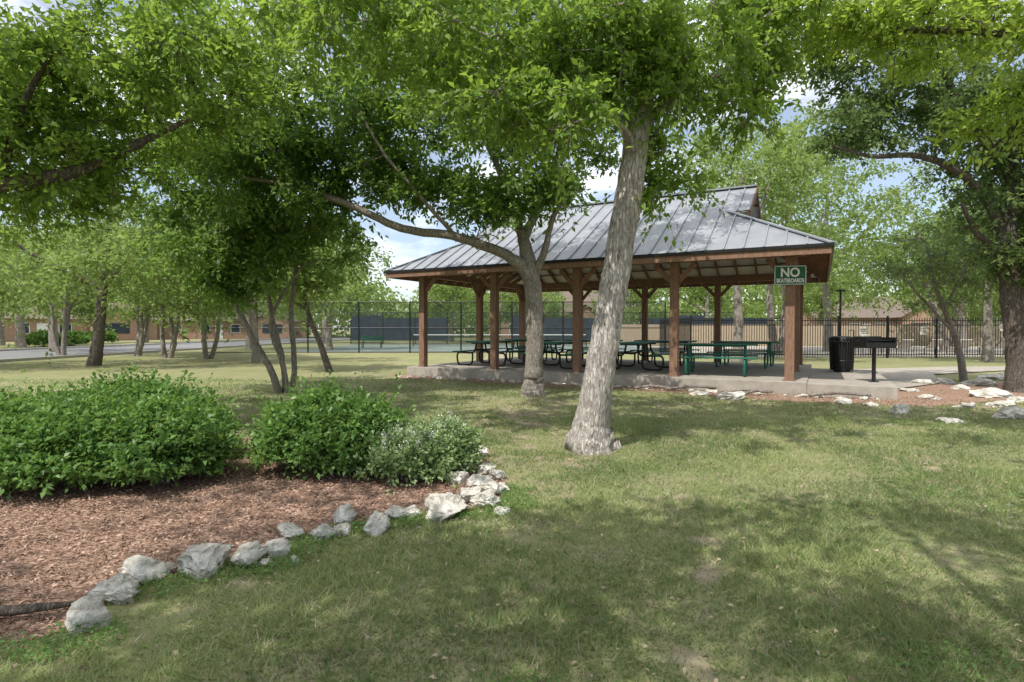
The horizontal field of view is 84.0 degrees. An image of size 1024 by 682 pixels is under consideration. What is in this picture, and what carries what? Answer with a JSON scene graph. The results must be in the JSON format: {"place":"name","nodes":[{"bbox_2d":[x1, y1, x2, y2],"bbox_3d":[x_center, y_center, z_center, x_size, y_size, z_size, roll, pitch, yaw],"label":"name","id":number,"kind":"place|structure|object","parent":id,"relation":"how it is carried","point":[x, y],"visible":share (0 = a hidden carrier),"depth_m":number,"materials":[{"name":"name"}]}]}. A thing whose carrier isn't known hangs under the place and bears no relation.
{"place":"outdoors","nodes":[
{"label":"outdoors","id":0,"kind":"place"},
{"bbox_2d":[0,332,454,358],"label":"road","id":1,"kind":"structure","parent":0,"point":[32,353],"depth_m":41.98,"materials":[{"name":"asphalt"}]},
{"bbox_2d":[0,331,1023,681],"bbox_3d":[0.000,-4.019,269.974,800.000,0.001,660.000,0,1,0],"label":"ground","id":2,"kind":"structure","parent":0,"point":[234,363],"depth_m":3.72,"materials":[{"name":"plant"}]},
{"bbox_2d":[0,256,20,345],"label":"oak tree","id":3,"kind":"object","parent":2,"relation":"on","point":[2,336],"visible":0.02,"depth_m":49.92,"materials":[{"name":"green plant"}]},
{"bbox_2d":[0,231,86,343],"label":"oak tree","id":4,"kind":"object","parent":2,"relation":"on","point":[14,277],"visible":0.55,"depth_m":20.86,"materials":[{"name":"green plant"}]},
{"bbox_2d":[0,218,96,351],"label":"oak tree","id":5,"kind":"object","parent":2,"relation":"on","point":[50,343],"visible":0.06,"depth_m":35.81,"materials":[{"name":"green plant"}]},
{"bbox_2d":[0,218,110,347],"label":"oak tree","id":6,"kind":"object","parent":2,"relation":"on","point":[20,341],"visible":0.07,"depth_m":43.80,"materials":[{"name":"green plant"}]},
{"bbox_2d":[0,226,142,354],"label":"crape myrtle tree","id":7,"kind":"object","parent":2,"relation":"on","point":[66,311],"visible":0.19,"depth_m":30.98,"materials":[{"name":"green plant"}]},
{"bbox_2d":[26,328,119,346],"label":"hedge","id":8,"kind":"object","parent":2,"relation":"on","point":[38,338],"visible":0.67,"depth_m":48.30,"materials":[{"name":"green plant"}]},
{"bbox_2d":[4,312,156,341],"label":"walls","id":9,"kind":"structure","parent":2,"relation":"on","point":[10,332],"depth_m":70.37,"materials":[{"name":"brick"}]},
{"bbox_2d":[25,323,129,333],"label":"windows","id":10,"kind":"structure","parent":9,"relation":"attached to","point":[119,328],"depth_m":71.95,"materials":[{"name":"black glass"}]},
{"bbox_2d":[4,300,158,319],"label":"roof","id":11,"kind":"structure","parent":9,"relation":"on","point":[36,317],"depth_m":68.82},
{"bbox_2d":[64,596,112,634],"bbox_3d":[-1.987,1.291,2.678,0.194,0.166,0.164,0,1,0],"label":"limestone rock","id":12,"kind":"object","parent":2,"relation":"on","point":[86,611],"visible":0.87,"depth_m":2.64,"materials":[{"name":"stone"}]},
{"bbox_2d":[0,185,217,365],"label":"oak tree","id":13,"kind":"object","parent":2,"relation":"on","point":[105,256],"visible":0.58,"depth_m":20.17,"materials":[{"name":"green plant"}]},
{"bbox_2d":[32,219,217,355],"bbox_3d":[-19.941,-2.795,30.271,8.238,7.471,6.464,-1,1,-36],"label":"crape myrtle tree","id":14,"kind":"object","parent":2,"relation":"on","point":[141,336],"visible":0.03,"depth_m":29.99,"materials":[{"name":"green plant"}]},
{"bbox_2d":[62,269,228,341],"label":"oak tree","id":15,"kind":"object","parent":2,"relation":"on","point":[128,317],"visible":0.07,"depth_m":60.91,"materials":[{"name":"green plant"}]},
{"bbox_2d":[96,224,234,357],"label":"crape myrtle tree","id":16,"kind":"object","parent":2,"relation":"on","point":[173,343],"visible":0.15,"depth_m":28.12,"materials":[{"name":"green plant"}]},
{"bbox_2d":[0,0,335,258],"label":"oak tree","id":17,"kind":"object","parent":2,"relation":"on","point":[39,121],"visible":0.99,"depth_m":6.71,"materials":[{"name":"green plant"}]},
{"bbox_2d":[131,223,222,358],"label":"crape myrtle tree","id":18,"kind":"object","parent":2,"relation":"on","point":[206,355],"visible":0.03,"depth_m":26.97,"materials":[{"name":"brown plant"}]},
{"bbox_2d":[157,314,304,338],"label":"walls","id":19,"kind":"structure","parent":2,"relation":"on","point":[226,335],"depth_m":85.54,"materials":[{"name":"brick"}]},
{"bbox_2d":[174,324,281,332],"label":"windows","id":20,"kind":"structure","parent":19,"relation":"attached to","point":[265,330],"depth_m":86.28,"materials":[{"name":"black glass"}]},
{"bbox_2d":[156,306,304,320],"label":"roof","id":21,"kind":"structure","parent":19,"relation":"on","point":[238,319],"depth_m":86.39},
{"bbox_2d":[0,332,465,361],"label":"kerb","id":22,"kind":"structure","parent":2,"relation":"on","point":[59,357],"depth_m":38.07,"materials":[{"name":"concrete"}]},
{"bbox_2d":[90,103,379,392],"bbox_3d":[-5.777,-1.800,12.390,5.638,6.154,4.150,0,1,0],"label":"multi trunk tree","id":23,"kind":"object","parent":2,"relation":"on","point":[219,271],"visible":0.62,"depth_m":11.73,"materials":[{"name":"green plant"}]},
{"bbox_2d":[208,294,283,349],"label":"oak tree","id":24,"kind":"object","parent":2,"relation":"on","point":[248,344],"visible":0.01,"depth_m":39.81,"materials":[{"name":"green plant"}]},
{"bbox_2d":[123,200,373,362],"bbox_3d":[-11.294,-2.721,23.912,8.388,7.536,8.792,1,1,39],"label":"oak tree","id":25,"kind":"object","parent":2,"relation":"on","point":[255,357],"visible":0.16,"depth_m":24.01,"materials":[{"name":"green plant"}]},
{"bbox_2d":[230,541,266,565],"bbox_3d":[-1.583,1.274,3.389,0.212,0.171,0.165,1,1,33],"label":"limestone rock","id":26,"kind":"object","parent":2,"relation":"on","point":[248,553],"visible":0.87,"depth_m":3.35,"materials":[{"name":"stone"}]},
{"bbox_2d":[0,437,505,642],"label":"mulch bed","id":27,"kind":"object","parent":2,"relation":"on","point":[94,575],"visible":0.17,"depth_m":4.18,"materials":[{"name":"wood"}]},
{"bbox_2d":[0,601,74,616],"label":"driftwood log","id":28,"kind":"object","parent":27,"relation":"on","point":[13,610],"visible":0.86,"depth_m":2.72,"materials":[{"name":"brown wood"}]},
{"bbox_2d":[86,573,140,603],"bbox_3d":[-2.060,1.306,2.932,0.236,0.183,0.198,-1,1,-28],"label":"limestone rock","id":29,"kind":"object","parent":27,"relation":"on","point":[119,588],"visible":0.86,"depth_m":2.90,"materials":[{"name":"stone"}]},
{"bbox_2d":[0,358,255,500],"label":"shrub","id":30,"kind":"object","parent":27,"relation":"on","point":[153,431],"visible":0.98,"depth_m":4.87,"materials":[{"name":"green plant"}]},
{"bbox_2d":[119,555,175,583],"bbox_3d":[-2.055,1.281,3.183,0.264,0.168,0.223,0,1,0],"label":"limestone rock","id":31,"kind":"object","parent":27,"relation":"on","point":[138,568],"visible":0.88,"depth_m":3.15,"materials":[{"name":"stone"}]},
{"bbox_2d":[175,543,234,582],"bbox_3d":[-1.797,1.294,3.291,0.269,0.222,0.304,0,1,0],"label":"limestone rock","id":32,"kind":"object","parent":27,"relation":"on","point":[198,560],"visible":0.8,"depth_m":3.23,"materials":[{"name":"stone"}]},
{"bbox_2d":[0,445,500,631],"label":"fallen leaves","id":33,"kind":"object","parent":27,"relation":"on","point":[171,526],"visible":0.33,"depth_m":4.23,"materials":[{"name":"brown plant"}]},
{"bbox_2d":[277,522,303,538],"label":"limestone rock","id":34,"kind":"object","parent":27,"relation":"on","point":[286,530],"visible":0.83,"depth_m":3.81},
{"bbox_2d":[216,365,416,480],"bbox_3d":[-1.786,0.772,5.670,1.862,1.090,1.513,0,1,0],"label":"shrub","id":35,"kind":"object","parent":27,"relation":"on","point":[308,430],"visible":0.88,"depth_m":5.28,"materials":[{"name":"green plant"}]},
{"bbox_2d":[333,503,356,523],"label":"limestone rock","id":36,"kind":"object","parent":27,"relation":"on","point":[344,513],"visible":0.75,"depth_m":4.08,"materials":[{"name":"stone"}]},
{"bbox_2d":[384,505,406,519],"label":"limestone rock","id":37,"kind":"object","parent":27,"relation":"on","point":[395,511],"visible":0.58,"depth_m":4.18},
{"bbox_2d":[405,505,421,517],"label":"limestone rock","id":38,"kind":"object","parent":27,"relation":"on","point":[411,509],"visible":0.68,"depth_m":4.23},
{"bbox_2d":[344,397,494,495],"bbox_3d":[-0.803,0.926,5.427,1.667,0.791,1.138,-1,2,-45],"label":"flowering shrub","id":39,"kind":"object","parent":27,"relation":"on","point":[443,446],"visible":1,"depth_m":5.16,"materials":[{"name":"green plant"}]},
{"bbox_2d":[424,492,469,521],"bbox_3d":[-0.496,1.251,4.296,0.348,0.192,0.365,0,1,0],"label":"limestone rock","id":40,"kind":"object","parent":27,"relation":"on","point":[445,505],"visible":0.93,"depth_m":4.22,"materials":[{"name":"stone"}]},
{"bbox_2d":[447,471,468,484],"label":"limestone rock","id":41,"kind":"object","parent":27,"relation":"on","point":[461,477],"visible":0.75,"depth_m":5.15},
{"bbox_2d":[460,486,483,502],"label":"limestone rock","id":42,"kind":"object","parent":27,"relation":"on","point":[467,494],"visible":0.6,"depth_m":4.56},
{"bbox_2d":[466,474,493,486],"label":"limestone rock","id":43,"kind":"object","parent":27,"relation":"on","point":[473,480],"visible":0.7,"depth_m":5.00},
{"bbox_2d":[470,488,500,507],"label":"limestone rock","id":44,"kind":"object","parent":27,"relation":"on","point":[489,497],"visible":0.81,"depth_m":4.45,"materials":[{"name":"stone"}]},
{"bbox_2d":[477,462,495,474],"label":"limestone rock","id":45,"kind":"object","parent":27,"relation":"on","point":[483,467],"visible":0.69,"depth_m":5.46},
{"bbox_2d":[477,481,506,494],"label":"limestone rock","id":46,"kind":"object","parent":27,"relation":"on","point":[496,486],"visible":0.6,"depth_m":4.79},
{"bbox_2d":[488,469,505,479],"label":"limestone rock","id":47,"kind":"object","parent":27,"relation":"on","point":[496,473],"visible":0.82,"depth_m":5.28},
{"bbox_2d":[261,538,290,559],"bbox_3d":[-1.445,1.293,3.486,0.137,0.165,0.165,1,2,45],"label":"limestone rock","id":48,"kind":"object","parent":2,"relation":"on","point":[279,546],"visible":0.81,"depth_m":3.46,"materials":[{"name":"stone"}]},
{"bbox_2d":[233,227,366,371],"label":"oak tree","id":49,"kind":"object","parent":2,"relation":"on","point":[305,288],"visible":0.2,"depth_m":18.59,"materials":[{"name":"green plant"}]},
{"bbox_2d":[258,283,359,340],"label":"oak tree","id":50,"kind":"object","parent":2,"relation":"on","point":[304,313],"visible":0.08,"depth_m":70.65,"materials":[{"name":"green plant"}]},
{"bbox_2d":[258,273,381,342],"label":"oak tree","id":51,"kind":"object","parent":2,"relation":"on","point":[324,323],"visible":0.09,"depth_m":58.12,"materials":[{"name":"green plant"}]},
{"bbox_2d":[310,523,338,540],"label":"limestone rock","id":52,"kind":"object","parent":2,"relation":"on","point":[324,530],"visible":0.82,"depth_m":3.77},
{"bbox_2d":[262,230,396,349],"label":"oak tree","id":53,"kind":"object","parent":2,"relation":"on","point":[329,344],"visible":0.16,"depth_m":39.59,"materials":[{"name":"green plant"}]},
{"bbox_2d":[333,523,350,535],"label":"limestone rock","id":54,"kind":"object","parent":2,"relation":"on","point":[342,527],"visible":0.68,"depth_m":3.85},
{"bbox_2d":[363,510,390,536],"bbox_3d":[-0.928,1.285,3.936,0.169,0.213,0.194,0,1,0],"label":"limestone rock","id":55,"kind":"object","parent":2,"relation":"on","point":[377,522],"visible":0.84,"depth_m":3.88,"materials":[{"name":"stone"}]},
{"bbox_2d":[205,301,665,352],"bbox_3d":[-4.575,-0.820,33.990,27.540,3.076,0.090,0,1,0],"label":"tennis court fence","id":56,"kind":"object","parent":2,"relation":"on","point":[410,327],"visible":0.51,"depth_m":33.98,"materials":[{"name":"black metal"}]},
{"bbox_2d":[125,0,765,396],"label":"live oak tree","id":57,"kind":"object","parent":2,"relation":"on","point":[309,174],"visible":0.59,"depth_m":11.18,"materials":[{"name":"green plant"}]},
{"bbox_2d":[414,284,489,341],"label":"oak tree","id":58,"kind":"object","parent":2,"relation":"on","point":[449,293],"visible":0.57,"depth_m":63.58,"materials":[{"name":"green plant"}]},
{"bbox_2d":[284,345,660,351],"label":"tennis court","id":59,"kind":"object","parent":2,"relation":"on","point":[399,348],"visible":0.6,"depth_m":41.87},
{"bbox_2d":[361,336,384,347],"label":"park bench","id":60,"kind":"object","parent":59,"relation":"on","point":[372,337],"visible":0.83,"depth_m":43.25,"materials":[{"name":"green metal"}]},
{"bbox_2d":[413,334,586,346],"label":"tennis net","id":61,"kind":"object","parent":59,"relation":"on","point":[489,334],"visible":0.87,"depth_m":45.98,"materials":[{"name":"fabric"}]},
{"bbox_2d":[0,225,949,338],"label":"distant trees","id":62,"kind":"object","parent":2,"relation":"on","point":[390,308],"visible":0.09,"depth_m":96.26,"materials":[{"name":"plant"}]},
{"bbox_2d":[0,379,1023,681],"bbox_3d":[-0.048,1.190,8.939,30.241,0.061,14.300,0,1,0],"label":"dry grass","id":63,"kind":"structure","parent":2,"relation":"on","point":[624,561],"depth_m":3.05,"materials":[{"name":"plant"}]},
{"bbox_2d":[0,415,1023,681],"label":"clover weeds","id":64,"kind":"object","parent":2,"relation":"on","point":[202,579],"visible":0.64,"depth_m":3.19,"materials":[{"name":"green plant"}]},
{"bbox_2d":[483,291,572,341],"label":"oak tree","id":65,"kind":"object","parent":2,"relation":"on","point":[549,307],"visible":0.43,"depth_m":64.57,"materials":[{"name":"green plant"}]},
{"bbox_2d":[237,0,840,455],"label":"elm tree","id":66,"kind":"object","parent":2,"relation":"on","point":[527,74],"visible":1,"depth_m":6.26,"materials":[{"name":"green plant"}]},
{"bbox_2d":[350,312,766,343],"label":"tennis court fence","id":67,"kind":"object","parent":2,"relation":"on","point":[395,334],"visible":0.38,"depth_m":53.92,"materials":[{"name":"black metal"}]},
{"bbox_2d":[384,184,897,399],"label":"picnic pavilion","id":68,"kind":"structure","parent":2,"relation":"on","point":[742,242],"depth_m":15.22,"materials":[{"name":"metal"}]},
{"bbox_2d":[452,340,525,366],"bbox_3d":[-0.648,0.377,18.097,1.794,0.777,1.880,1,1,28],"label":"picnic table","id":69,"kind":"object","parent":68,"relation":"on","point":[486,349],"visible":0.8,"depth_m":17.81,"materials":[{"name":"green metal"}]},
{"bbox_2d":[499,339,561,360],"bbox_3d":[0.743,0.322,20.869,1.880,0.777,1.794,0,1,23],"label":"picnic table","id":70,"kind":"object","parent":68,"relation":"on","point":[550,347],"visible":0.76,"depth_m":20.78,"materials":[{"name":"green metal"}]},
{"bbox_2d":[519,341,586,369],"bbox_3d":[1.413,0.402,16.864,1.794,0.777,1.880,1,1,28],"label":"picnic table","id":71,"kind":"object","parent":68,"relation":"on","point":[555,343],"visible":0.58,"depth_m":16.43,"materials":[{"name":"green metal"}]},
{"bbox_2d":[616,341,668,370],"bbox_3d":[3.633,0.413,16.342,1.794,0.777,1.880,1,1,28],"label":"picnic table","id":72,"kind":"object","parent":68,"relation":"on","point":[638,344],"visible":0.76,"depth_m":15.86,"materials":[{"name":"green metal"}]},
{"bbox_2d":[630,340,699,364],"bbox_3d":[5.057,0.364,18.755,1.880,0.777,1.794,1,1,28],"label":"picnic table","id":73,"kind":"object","parent":68,"relation":"on","point":[647,349],"visible":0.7,"depth_m":18.51,"materials":[{"name":"green metal"}]},
{"bbox_2d":[679,343,757,376],"bbox_3d":[5.201,0.451,14.410,1.880,0.777,1.794,1,1,24],"label":"picnic table","id":74,"kind":"object","parent":68,"relation":"on","point":[690,357],"visible":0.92,"depth_m":14.37,"materials":[{"name":"green metal"}]},
{"bbox_2d":[707,341,782,368],"bbox_3d":[7.063,0.395,17.210,1.880,0.777,1.794,1,1,32],"label":"picnic table","id":75,"kind":"object","parent":68,"relation":"on","point":[768,350],"visible":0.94,"depth_m":17.00,"materials":[{"name":"green metal"}]},
{"bbox_2d":[774,265,806,284],"bbox_3d":[6.043,-1.429,12.373,0.660,0.430,0.078,0,1,11],"label":"no skateboards sign","id":76,"kind":"object","parent":68,"relation":"attached to","point":[790,274],"visible":1,"depth_m":12.34,"materials":[{"name":"green metal"}]},
{"bbox_2d":[828,330,854,371],"bbox_3d":[8.926,0.259,15.399,0.672,1.140,0.672,0,1,0],"label":"trash receptacle","id":77,"kind":"object","parent":68,"relation":"on","point":[841,355],"visible":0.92,"depth_m":15.18,"materials":[{"name":"black metal"}]},
{"bbox_2d":[853,336,899,381],"bbox_3d":[7.884,0.396,12.313,0.840,0.990,0.584,0,1,-3],"label":"park grill","id":78,"kind":"object","parent":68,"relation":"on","point":[873,342],"visible":1,"depth_m":12.35,"materials":[{"name":"black metal"}]},
{"bbox_2d":[583,287,702,323],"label":"oak tree","id":79,"kind":"object","parent":2,"relation":"on","point":[629,308],"visible":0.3,"depth_m":66.45,"materials":[{"name":"green plant"}]},
{"bbox_2d":[389,374,1023,406],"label":"dirt strip","id":80,"kind":"object","parent":2,"relation":"on","point":[928,389],"visible":0.37,"depth_m":12.23,"materials":[{"name":"soil"}]},
{"bbox_2d":[958,378,996,385],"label":"limestone rock","id":81,"kind":"object","parent":80,"relation":"on","point":[981,382],"visible":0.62,"depth_m":14.18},
{"bbox_2d":[968,387,1013,397],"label":"limestone rock","id":82,"kind":"object","parent":80,"relation":"on","point":[990,392],"visible":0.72,"depth_m":11.74,"materials":[{"name":"stone"}]},
{"bbox_2d":[654,285,778,323],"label":"oak tree","id":83,"kind":"object","parent":2,"relation":"on","point":[706,299],"visible":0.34,"depth_m":65.79,"materials":[{"name":"green plant"}]},
{"bbox_2d":[716,391,744,400],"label":"limestone rock","id":84,"kind":"object","parent":2,"relation":"on","point":[735,395],"visible":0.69,"depth_m":11.33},
{"bbox_2d":[660,115,897,361],"bbox_3d":[9.761,-4.231,24.444,9.507,10.514,9.330,0,1,0],"label":"oak tree","id":85,"kind":"object","parent":2,"relation":"on","point":[777,176],"visible":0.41,"depth_m":22.87,"materials":[{"name":"green plant"}]},
{"bbox_2d":[654,99,931,353],"bbox_3d":[14.143,-6.069,30.853,14.045,13.960,11.153,1,1,38],"label":"oak tree","id":86,"kind":"object","parent":2,"relation":"on","point":[769,287],"visible":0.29,"depth_m":27.71,"materials":[{"name":"green plant"}]},
{"bbox_2d":[619,324,1002,344],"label":"wooden fence","id":87,"kind":"object","parent":2,"relation":"on","point":[627,334],"visible":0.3,"depth_m":50.00,"materials":[{"name":"brown wood"}]},
{"bbox_2d":[755,263,887,323],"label":"oak tree","id":88,"kind":"object","parent":2,"relation":"on","point":[807,306],"visible":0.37,"depth_m":53.03,"materials":[{"name":"green plant"}]},
{"bbox_2d":[659,316,1003,357],"bbox_3d":[21.383,-0.262,30.983,25.235,2.080,6.035,0,1,0],"label":"iron fence","id":89,"kind":"object","parent":2,"relation":"on","point":[664,330],"visible":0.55,"depth_m":27.99,"materials":[{"name":"black metal"}]},
{"bbox_2d":[746,124,938,351],"bbox_3d":[19.412,-6.523,35.700,13.494,14.648,11.247,-1,1,-34],"label":"oak tree","id":90,"kind":"object","parent":2,"relation":"on","point":[824,292],"visible":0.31,"depth_m":34.43,"materials":[{"name":"green plant"}]},
{"bbox_2d":[779,308,944,323],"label":"walls","id":91,"kind":"structure","parent":2,"relation":"on","point":[923,315],"depth_m":70.96,"materials":[{"name":"brick"}]},
{"bbox_2d":[775,297,951,318],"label":"roof","id":92,"kind":"structure","parent":91,"relation":"on","point":[869,313],"depth_m":71.92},
{"bbox_2d":[736,0,1023,392],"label":"oak tree","id":93,"kind":"object","parent":2,"relation":"on","point":[1004,252],"visible":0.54,"depth_m":12.51,"materials":[{"name":"green plant"}]},
{"bbox_2d":[761,0,1023,186],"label":"elm tree","id":94,"kind":"object","parent":2,"relation":"on","point":[847,28],"visible":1,"depth_m":6.46,"materials":[{"name":"green plant"}]},
{"bbox_2d":[888,403,909,413],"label":"limestone rock","id":95,"kind":"object","parent":2,"relation":"on","point":[902,408],"visible":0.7,"depth_m":9.50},
{"bbox_2d":[833,162,1001,351],"bbox_3d":[26.249,-4.837,35.086,12.069,11.438,11.898,0,1,0],"label":"oak tree","id":96,"kind":"object","parent":2,"relation":"on","point":[955,314],"visible":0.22,"depth_m":34.75,"materials":[{"name":"green plant"}]},
{"bbox_2d":[861,199,998,338],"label":"oak tree","id":97,"kind":"object","parent":2,"relation":"on","point":[964,334],"visible":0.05,"depth_m":47.71,"materials":[{"name":"green plant"}]},
{"bbox_2d":[862,220,998,381],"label":"young tree","id":98,"kind":"object","parent":2,"relation":"on","point":[930,267],"visible":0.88,"depth_m":14.93,"materials":[{"name":"green plant"}]},
{"bbox_2d":[864,182,1021,361],"bbox_3d":[20.095,-3.117,24.294,8.449,8.288,7.690,1,1,26],"label":"oak tree","id":99,"kind":"object","parent":2,"relation":"on","point":[987,353],"visible":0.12,"depth_m":24.34,"materials":[{"name":"green plant"}]},
{"bbox_2d":[935,417,964,423],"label":"limestone rock","id":100,"kind":"object","parent":2,"relation":"on","point":[949,420],"visible":0.69,"depth_m":8.49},
{"bbox_2d":[923,287,1002,323],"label":"oak tree","id":101,"kind":"object","parent":2,"relation":"on","point":[998,315],"visible":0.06,"depth_m":54.69,"materials":[{"name":"green plant"}]},
{"bbox_2d":[976,372,1003,379],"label":"limestone rock","id":102,"kind":"object","parent":2,"relation":"on","point":[998,376],"visible":0.43,"depth_m":15.78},
{"bbox_2d":[983,400,1015,407],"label":"limestone rock","id":103,"kind":"object","parent":2,"relation":"on","point":[1005,403],"visible":0.69,"depth_m":10.29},
{"bbox_2d":[991,406,1023,419],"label":"limestone rock","id":104,"kind":"object","parent":2,"relation":"on","point":[1013,412],"visible":0.66,"depth_m":8.89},
{"bbox_2d":[0,0,1023,330],"label":"sky","id":105,"kind":"structure","parent":0,"point":[405,247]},
{"bbox_2d":[7,375,1023,681],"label":"fallen leaves","id":106,"kind":"object","parent":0,"point":[641,509],"depth_m":5.65,"materials":[{"name":"plant"}]},
{"bbox_2d":[501,306,594,339],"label":"walls","id":107,"kind":"structure","parent":0,"point":[586,311],"depth_m":76.95,"materials":[{"name":"brick"}]},
{"bbox_2d":[499,290,598,315],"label":"roof","id":108,"kind":"structure","parent":107,"relation":"on","point":[568,295],"depth_m":79.16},
{"bbox_2d":[634,346,1003,356],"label":"pool deck","id":109,"kind":"structure","parent":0,"point":[809,349],"depth_m":36.08,"materials":[{"name":"concrete"}]},
{"bbox_2d":[854,366,1004,387],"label":"path","id":110,"kind":"structure","parent":0,"point":[904,374],"depth_m":18.16,"materials":[{"name":"concrete"}]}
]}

